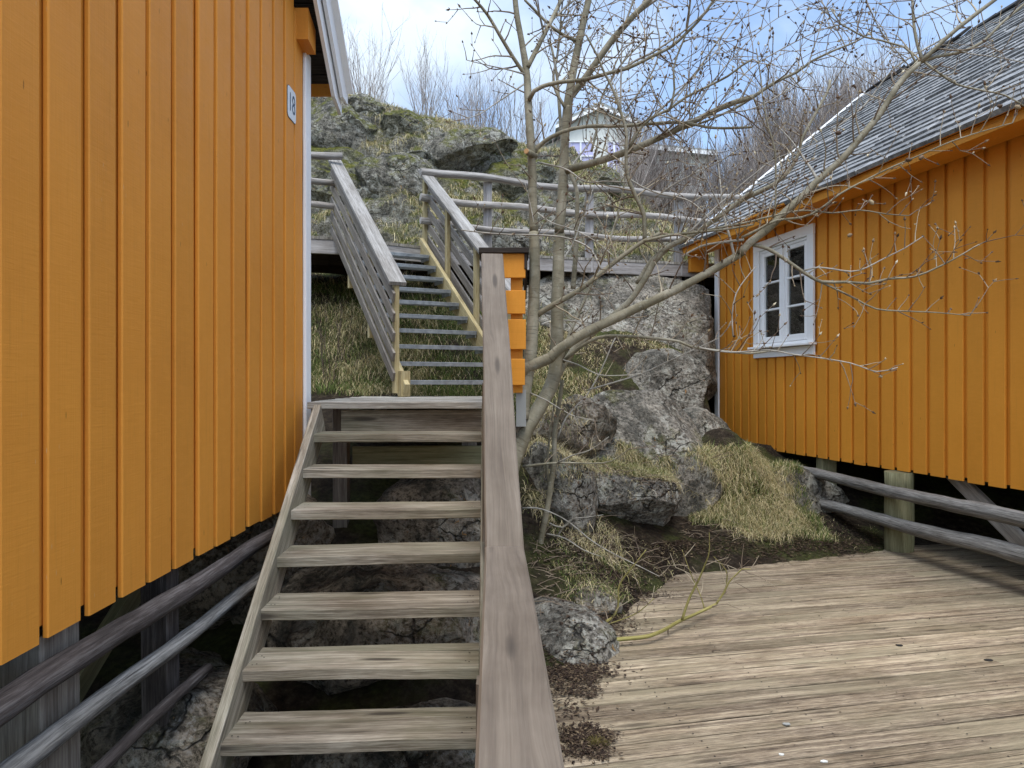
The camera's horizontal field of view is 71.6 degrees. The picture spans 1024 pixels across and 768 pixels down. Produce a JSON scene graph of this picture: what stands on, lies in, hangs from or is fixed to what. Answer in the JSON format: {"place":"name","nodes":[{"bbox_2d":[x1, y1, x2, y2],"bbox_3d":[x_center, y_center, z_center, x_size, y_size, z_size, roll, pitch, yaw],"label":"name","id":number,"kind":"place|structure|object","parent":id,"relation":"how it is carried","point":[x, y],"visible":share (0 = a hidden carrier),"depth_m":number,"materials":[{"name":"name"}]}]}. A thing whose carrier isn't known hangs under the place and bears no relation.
{"place":"outdoors","nodes":[
{"label":"outdoors","id":0,"kind":"place"},
{"bbox_2d":[311,91,713,285],"bbox_3d":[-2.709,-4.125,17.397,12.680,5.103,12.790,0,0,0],"label":"rock hill","id":1,"kind":"structure","parent":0,"point":[394,212],"depth_m":11.82,"materials":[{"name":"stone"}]},
{"bbox_2d":[311,147,365,203],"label":"boulder","id":2,"kind":"object","parent":1,"relation":"on","point":[351,160],"visible":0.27,"depth_m":12.04,"materials":[{"name":"stone"}]},
{"bbox_2d":[311,100,377,148],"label":"boulder","id":3,"kind":"object","parent":1,"relation":"on","point":[332,128],"visible":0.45,"depth_m":12.32,"materials":[{"name":"stone"}]},
{"bbox_2d":[348,93,385,111],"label":"boulder","id":4,"kind":"object","parent":1,"relation":"on","point":[360,102],"visible":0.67,"depth_m":13.21,"materials":[{"name":"stone"}]},
{"bbox_2d":[342,2,409,98],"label":"bare shrub","id":5,"kind":"object","parent":1,"relation":"on","point":[357,84],"visible":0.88,"depth_m":14.33,"materials":[{"name":"plant"}]},
{"bbox_2d":[363,63,393,104],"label":"bare shrub","id":6,"kind":"object","parent":1,"relation":"on","point":[381,89],"visible":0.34,"depth_m":14.64,"materials":[{"name":"brown plant"}]},
{"bbox_2d":[354,151,437,196],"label":"boulder","id":7,"kind":"object","parent":1,"relation":"on","point":[393,170],"visible":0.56,"depth_m":11.83,"materials":[{"name":"stone"}]},
{"bbox_2d":[380,109,426,137],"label":"boulder","id":8,"kind":"object","parent":1,"relation":"on","point":[393,122],"visible":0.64,"depth_m":12.71,"materials":[{"name":"stone"}]},
{"bbox_2d":[388,27,455,116],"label":"bare shrub","id":9,"kind":"object","parent":1,"relation":"on","point":[422,91],"visible":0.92,"depth_m":14.38,"materials":[{"name":"plant"}]},
{"bbox_2d":[412,75,490,125],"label":"bare shrub","id":10,"kind":"object","parent":1,"relation":"on","point":[459,103],"visible":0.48,"depth_m":14.83,"materials":[{"name":"brown plant"}]},
{"bbox_2d":[406,127,517,171],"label":"boulder","id":11,"kind":"object","parent":1,"relation":"on","point":[466,149],"visible":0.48,"depth_m":12.40,"materials":[{"name":"stone"}]},
{"bbox_2d":[442,55,523,132],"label":"bare shrub","id":12,"kind":"object","parent":1,"relation":"on","point":[481,101],"visible":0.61,"depth_m":15.16,"materials":[{"name":"plant"}]},
{"bbox_2d":[439,61,541,141],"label":"bare shrub","id":13,"kind":"object","parent":1,"relation":"on","point":[504,123],"visible":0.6,"depth_m":15.05,"materials":[{"name":"plant"}]},
{"bbox_2d":[476,157,555,201],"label":"boulder","id":14,"kind":"object","parent":1,"relation":"on","point":[545,173],"visible":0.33,"depth_m":12.52,"materials":[{"name":"stone"}]},
{"bbox_2d":[514,224,542,250],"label":"boulder","id":15,"kind":"object","parent":1,"relation":"on","point":[523,241],"visible":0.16,"depth_m":11.50,"materials":[{"name":"stone"}]},
{"bbox_2d":[501,54,559,148],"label":"bare shrub","id":16,"kind":"object","parent":1,"relation":"on","point":[538,128],"visible":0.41,"depth_m":15.88,"materials":[{"name":"brown plant"}]},
{"bbox_2d":[507,183,615,229],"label":"boulder","id":17,"kind":"object","parent":1,"relation":"on","point":[599,197],"visible":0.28,"depth_m":11.85,"materials":[{"name":"stone"}]},
{"bbox_2d":[535,102,643,179],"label":"white house","id":18,"kind":"structure","parent":1,"relation":"on","point":[576,141],"depth_m":32.00,"materials":[{"name":"paint"}]},
{"bbox_2d":[569,141,594,160],"bbox_3d":[3.088,-10.244,31.965,1.280,1.350,0.090,0,0,0],"label":"window","id":19,"kind":"structure","parent":18,"relation":"in","point":[579,145],"depth_m":31.97,"materials":[{"name":"white paint"}]},
{"bbox_2d":[606,141,621,173],"bbox_3d":[4.588,-10.169,31.965,0.680,1.500,0.090,0,0,0],"label":"window","id":20,"kind":"structure","parent":18,"relation":"in","point":[612,147],"depth_m":31.97,"materials":[{"name":"white paint"}]},
{"bbox_2d":[585,165,622,199],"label":"boulder","id":21,"kind":"object","parent":1,"relation":"on","point":[607,176],"visible":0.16,"depth_m":13.29,"materials":[{"name":"stone"}]},
{"bbox_2d":[593,79,680,187],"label":"bare shrub","id":22,"kind":"object","parent":1,"relation":"on","point":[631,166],"visible":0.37,"depth_m":14.94,"materials":[{"name":"brown plant"}]},
{"bbox_2d":[644,162,708,229],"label":"bare shrub","id":23,"kind":"object","parent":1,"relation":"on","point":[684,210],"visible":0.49,"depth_m":14.82,"materials":[{"name":"brown plant"}]},
{"bbox_2d":[79,231,1023,767],"bbox_3d":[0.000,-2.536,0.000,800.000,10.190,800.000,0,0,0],"label":"ground","id":24,"kind":"structure","parent":0,"point":[223,639],"depth_m":6.29,"materials":[{"name":"soil"}]},
{"bbox_2d":[0,526,274,767],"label":"log rail barrier","id":25,"kind":"object","parent":24,"relation":"on","point":[46,716],"visible":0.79,"depth_m":2.36,"materials":[{"name":"grey wood"}]},
{"bbox_2d":[0,0,352,702],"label":"ochre cabin","id":26,"kind":"object","parent":24,"relation":"on","point":[155,278],"visible":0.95,"depth_m":2.70,"materials":[{"name":"paint"}]},
{"bbox_2d":[287,84,295,123],"bbox_3d":[-1.371,-1.739,4.420,0.006,0.200,0.170,0,0,0],"label":"house number plate","id":27,"kind":"object","parent":26,"relation":"attached to","point":[291,104],"visible":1,"depth_m":4.41,"materials":[{"name":"white ceramic"}]},
{"bbox_2d":[80,647,277,767],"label":"boulder","id":28,"kind":"object","parent":24,"relation":"on","point":[179,739],"visible":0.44,"depth_m":2.97,"materials":[{"name":"stone"}]},
{"bbox_2d":[116,494,335,630],"bbox_3d":[-1.858,1.069,4.650,1.335,0.929,1.273,0,0,-22],"label":"boulder","id":29,"kind":"object","parent":24,"relation":"on","point":[309,532],"visible":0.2,"depth_m":4.13,"materials":[{"name":"stone"}]},
{"bbox_2d":[311,297,352,383],"bbox_3d":[-1.874,-0.428,7.374,0.449,0.972,0.451,0,0,0],"label":"bare brush","id":30,"kind":"object","parent":24,"relation":"on","point":[324,347],"visible":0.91,"depth_m":7.29,"materials":[{"name":"brown plant"}]},
{"bbox_2d":[328,300,358,362],"bbox_3d":[-1.870,-0.595,7.961,0.367,0.796,0.369,0,0,0],"label":"bare brush","id":31,"kind":"object","parent":24,"relation":"on","point":[338,334],"visible":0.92,"depth_m":7.87,"materials":[{"name":"plant"}]},
{"bbox_2d":[230,563,479,694],"bbox_3d":[-0.837,1.460,4.192,1.676,0.887,1.286,0,0,0],"label":"boulder","id":32,"kind":"object","parent":24,"relation":"on","point":[366,578],"visible":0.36,"depth_m":3.85,"materials":[{"name":"stone"}]},
{"bbox_2d":[199,253,563,767],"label":"wooden staircase","id":33,"kind":"structure","parent":24,"relation":"on","point":[508,720],"depth_m":3.19,"materials":[{"name":"wood"}]},
{"bbox_2d":[328,160,513,396],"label":"metal tread staircase","id":34,"kind":"structure","parent":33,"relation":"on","point":[378,255],"depth_m":7.71,"materials":[{"name":"metal"}]},
{"bbox_2d":[479,247,528,426],"bbox_3d":[-0.055,-0.314,4.940,0.340,1.212,0.320,0,0,0],"label":"plank screen","id":35,"kind":"object","parent":33,"relation":"attached to","point":[515,259],"visible":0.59,"depth_m":4.81,"materials":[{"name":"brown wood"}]},
{"bbox_2d":[290,697,475,767],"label":"boulder","id":36,"kind":"object","parent":24,"relation":"on","point":[432,759],"visible":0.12,"depth_m":3.11,"materials":[{"name":"stone"}]},
{"bbox_2d":[311,269,552,421],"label":"grass","id":37,"kind":"structure","parent":24,"relation":"on","point":[369,391],"depth_m":8.10,"materials":[{"name":"green plant"}]},
{"bbox_2d":[373,478,521,567],"bbox_3d":[-0.432,1.020,5.011,1.007,0.910,0.820,0,0,0],"label":"boulder","id":38,"kind":"object","parent":24,"relation":"on","point":[430,530],"visible":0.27,"depth_m":4.70,"materials":[{"name":"stone"}]},
{"bbox_2d":[432,62,495,126],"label":"bare shrub","id":39,"kind":"object","parent":24,"relation":"on","point":[469,100],"visible":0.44,"depth_m":17.29,"materials":[{"name":"plant"}]},
{"bbox_2d":[311,236,713,299],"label":"boardwalk","id":40,"kind":"structure","parent":24,"relation":"on","point":[325,257],"depth_m":9.98,"materials":[{"name":"grey wood"}]},
{"bbox_2d":[311,152,342,210],"bbox_3d":[-3.244,-2.206,8.352,2.430,1.233,0.204,0,0,-15],"label":"log fence","id":41,"kind":"object","parent":40,"relation":"on","point":[325,156],"visible":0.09,"depth_m":8.53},
{"bbox_2d":[419,168,741,275],"bbox_3d":[1.865,-2.207,10.192,6.444,1.233,0.405,0,0,-16],"label":"log fence","id":42,"kind":"object","parent":40,"relation":"on","point":[490,205],"visible":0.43,"depth_m":9.84,"materials":[{"name":"grey wood"}]},
{"bbox_2d":[522,440,597,534],"bbox_3d":[0.385,1.019,6.056,0.711,1.058,0.937,0,0,0],"label":"boulder","id":43,"kind":"object","parent":24,"relation":"on","point":[568,510],"visible":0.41,"depth_m":5.71,"materials":[{"name":"stone"}]},
{"bbox_2d":[530,394,616,457],"bbox_3d":[0.584,0.410,6.719,0.876,0.633,0.925,0,0,0],"label":"boulder","id":44,"kind":"object","parent":24,"relation":"on","point":[603,417],"visible":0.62,"depth_m":6.47,"materials":[{"name":"stone"}]},
{"bbox_2d":[534,596,619,666],"bbox_3d":[0.276,1.615,4.413,0.630,0.517,1.037,0,0,-20],"label":"boulder","id":45,"kind":"object","parent":24,"relation":"on","point":[600,631],"visible":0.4,"depth_m":4.11,"materials":[{"name":"stone"}]},
{"bbox_2d":[573,585,622,614],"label":"boulder","id":46,"kind":"object","parent":24,"relation":"on","point":[610,607],"visible":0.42,"depth_m":4.75,"materials":[{"name":"stone"}]},
{"bbox_2d":[522,380,676,576],"bbox_3d":[0.602,0.720,5.050,1.119,1.502,0.360,0,0,14],"label":"sapling","id":47,"kind":"object","parent":24,"relation":"on","point":[546,509],"visible":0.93,"depth_m":5.25,"materials":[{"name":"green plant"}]},
{"bbox_2d":[523,272,716,399],"bbox_3d":[1.372,-0.552,10.238,3.458,2.393,1.961,0,0,0],"label":"rock ledge","id":48,"kind":"object","parent":24,"relation":"on","point":[673,315],"visible":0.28,"depth_m":9.84,"materials":[{"name":"stone"}]},
{"bbox_2d":[589,464,681,525],"bbox_3d":[1.064,1.135,6.622,0.999,0.801,0.955,0,0,0],"label":"boulder","id":49,"kind":"object","parent":24,"relation":"on","point":[657,507],"visible":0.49,"depth_m":6.25,"materials":[{"name":"stone"}]},
{"bbox_2d":[601,526,669,623],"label":"cut branch","id":50,"kind":"object","parent":24,"relation":"on","point":[616,610],"visible":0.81,"depth_m":4.48,"materials":[{"name":"brown wood"}]},
{"bbox_2d":[524,425,752,616],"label":"dead sticks","id":51,"kind":"object","parent":24,"relation":"on","point":[571,564],"visible":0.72,"depth_m":5.61,"materials":[{"name":"brown wood"}]},
{"bbox_2d":[611,130,674,212],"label":"bare shrub","id":52,"kind":"object","parent":24,"relation":"on","point":[645,199],"visible":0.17,"depth_m":18.70,"materials":[{"name":"brown plant"}]},
{"bbox_2d":[582,389,723,515],"bbox_3d":[1.219,0.877,7.449,1.858,1.658,1.440,0,0,-16],"label":"boulder","id":53,"kind":"object","parent":24,"relation":"on","point":[647,419],"visible":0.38,"depth_m":7.01,"materials":[{"name":"stone"}]},
{"bbox_2d":[601,85,710,224],"bbox_3d":[4.018,-6.162,19.683,2.769,4.607,3.385,0,0,30],"label":"bare shrub","id":54,"kind":"object","parent":24,"relation":"on","point":[679,165],"visible":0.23,"depth_m":19.69,"materials":[{"name":"brown plant"}]},
{"bbox_2d":[622,348,709,407],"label":"boulder","id":55,"kind":"object","parent":24,"relation":"on","point":[682,381],"visible":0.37,"depth_m":8.57,"materials":[{"name":"stone"}]},
{"bbox_2d":[632,144,715,228],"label":"pale house","id":56,"kind":"structure","parent":24,"relation":"on","point":[702,150],"depth_m":30.00,"materials":[{"name":"white paint"}]},
{"bbox_2d":[648,142,725,229],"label":"bare shrub","id":57,"kind":"object","parent":24,"relation":"on","point":[702,192],"visible":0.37,"depth_m":18.82,"materials":[{"name":"brown plant"}]},
{"bbox_2d":[673,172,734,218],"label":"bare shrub","id":58,"kind":"object","parent":24,"relation":"on","point":[713,200],"visible":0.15,"depth_m":15.21,"materials":[{"name":"brown plant"}]},
{"bbox_2d":[683,407,729,436],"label":"boulder","id":59,"kind":"object","parent":24,"relation":"on","point":[704,420],"visible":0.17,"depth_m":7.79,"materials":[{"name":"stone"}]},
{"bbox_2d":[534,396,882,618],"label":"grass","id":60,"kind":"structure","parent":24,"relation":"on","point":[590,582],"depth_m":5.16,"materials":[{"name":"green plant"}]},
{"bbox_2d":[528,451,889,764],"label":"leaf litter","id":61,"kind":"object","parent":24,"relation":"on","point":[585,731],"visible":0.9,"depth_m":4.91,"materials":[{"name":"brown plant"}]},
{"bbox_2d":[684,130,752,214],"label":"bare shrub","id":62,"kind":"object","parent":24,"relation":"on","point":[723,166],"visible":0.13,"depth_m":21.64,"materials":[{"name":"brown plant"}]},
{"bbox_2d":[435,0,1023,483],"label":"bare willow tree","id":63,"kind":"object","parent":24,"relation":"on","point":[555,362],"visible":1,"depth_m":4.86,"materials":[{"name":"grey plant"}]},
{"bbox_2d":[680,123,781,218],"bbox_3d":[5.631,-4.784,16.931,2.754,3.187,1.940,0,0,-32],"label":"bare shrub","id":64,"kind":"object","parent":24,"relation":"on","point":[742,172],"visible":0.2,"depth_m":16.91,"materials":[{"name":"plant"}]},
{"bbox_2d":[713,63,827,192],"bbox_3d":[8.006,-7.123,21.891,3.184,5.298,3.892,0,0,-45],"label":"bare shrub","id":65,"kind":"object","parent":24,"relation":"on","point":[745,132],"visible":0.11,"depth_m":21.78,"materials":[{"name":"brown plant"}]},
{"bbox_2d":[722,54,847,187],"bbox_3d":[7.225,-6.266,18.979,3.130,5.141,4.442,0,0,-7],"label":"bare shrub","id":66,"kind":"object","parent":24,"relation":"on","point":[784,139],"visible":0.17,"depth_m":18.55,"materials":[{"name":"brown plant"}]},
{"bbox_2d":[548,544,1023,767],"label":"deck","id":67,"kind":"structure","parent":24,"relation":"on","point":[810,675],"depth_m":3.86,"materials":[{"name":"brown wood"}]},
{"bbox_2d":[582,734,610,747],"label":"moss tuft","id":68,"kind":"object","parent":67,"relation":"on","point":[595,741],"visible":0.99,"depth_m":3.07,"materials":[{"name":"green plant"}]},
{"bbox_2d":[616,523,777,641],"bbox_3d":[1.138,1.208,4.409,1.647,0.750,0.680,0,0,-42],"label":"cut branch","id":69,"kind":"object","parent":67,"relation":"on","point":[658,632],"visible":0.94,"depth_m":4.48,"materials":[{"name":"beige wood"}]},
{"bbox_2d":[582,548,1010,747],"bbox_3d":[2.900,1.556,4.247,5.206,0.006,5.298,0,0,0],"label":"deck debris","id":70,"kind":"object","parent":67,"relation":"on","point":[819,615],"visible":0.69,"depth_m":4.15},
{"bbox_2d":[742,35,874,169],"bbox_3d":[9.055,-7.222,21.442,3.876,6.450,4.739,0,0,32],"label":"bare shrub","id":71,"kind":"object","parent":24,"relation":"on","point":[836,87],"visible":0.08,"depth_m":20.59,"materials":[{"name":"brown plant"}]},
{"bbox_2d":[771,465,849,513],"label":"boulder","id":72,"kind":"object","parent":24,"relation":"on","point":[824,489],"visible":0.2,"depth_m":7.51,"materials":[{"name":"stone"}]},
{"bbox_2d":[754,27,905,141],"bbox_3d":[9.563,-6.886,20.107,3.818,6.272,5.420,0,0,-39],"label":"bare shrub","id":73,"kind":"object","parent":24,"relation":"on","point":[840,108],"visible":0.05,"depth_m":19.91,"materials":[{"name":"brown plant"}]},
{"bbox_2d":[678,0,1023,552],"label":"ochre cabin","id":74,"kind":"object","parent":24,"relation":"on","point":[945,399],"visible":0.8,"depth_m":6.78,"materials":[{"name":"paint"}]},
{"bbox_2d":[748,223,816,357],"bbox_3d":[3.244,-1.065,8.542,0.155,1.470,1.280,0,0,-12],"label":"window","id":75,"kind":"structure","parent":74,"relation":"in","point":[789,299],"depth_m":8.48,"materials":[{"name":"white paint"}]},
{"bbox_2d":[800,465,1023,564],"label":"log rail barrier","id":76,"kind":"object","parent":74,"relation":"attached to","point":[1009,551],"visible":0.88,"depth_m":5.99,"materials":[{"name":"grey wood"}]},
{"bbox_2d":[776,4,958,127],"bbox_3d":[10.755,-7.904,21.924,5.289,7.198,4.326,0,0,19],"label":"bare shrub","id":77,"kind":"object","parent":24,"relation":"on","point":[881,70],"visible":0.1,"depth_m":21.29,"materials":[{"name":"brown plant"}]},
{"bbox_2d":[513,322,681,409],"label":"grass","id":78,"kind":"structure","parent":0,"point":[545,342],"depth_m":8.44,"materials":[{"name":"plant"}]},
{"bbox_2d":[520,395,685,585],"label":"grass","id":79,"kind":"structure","parent":0,"point":[636,467],"depth_m":6.35,"materials":[{"name":"green plant"}]},
{"bbox_2d":[338,0,1015,217],"label":"sky","id":80,"kind":"structure","parent":0,"point":[423,13],"materials":[{"name":"blue"}]},
{"bbox_2d":[681,436,839,545],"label":"grass","id":81,"kind":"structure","parent":0,"point":[758,519],"depth_m":7.00,"materials":[{"name":"plant"}]}
]}

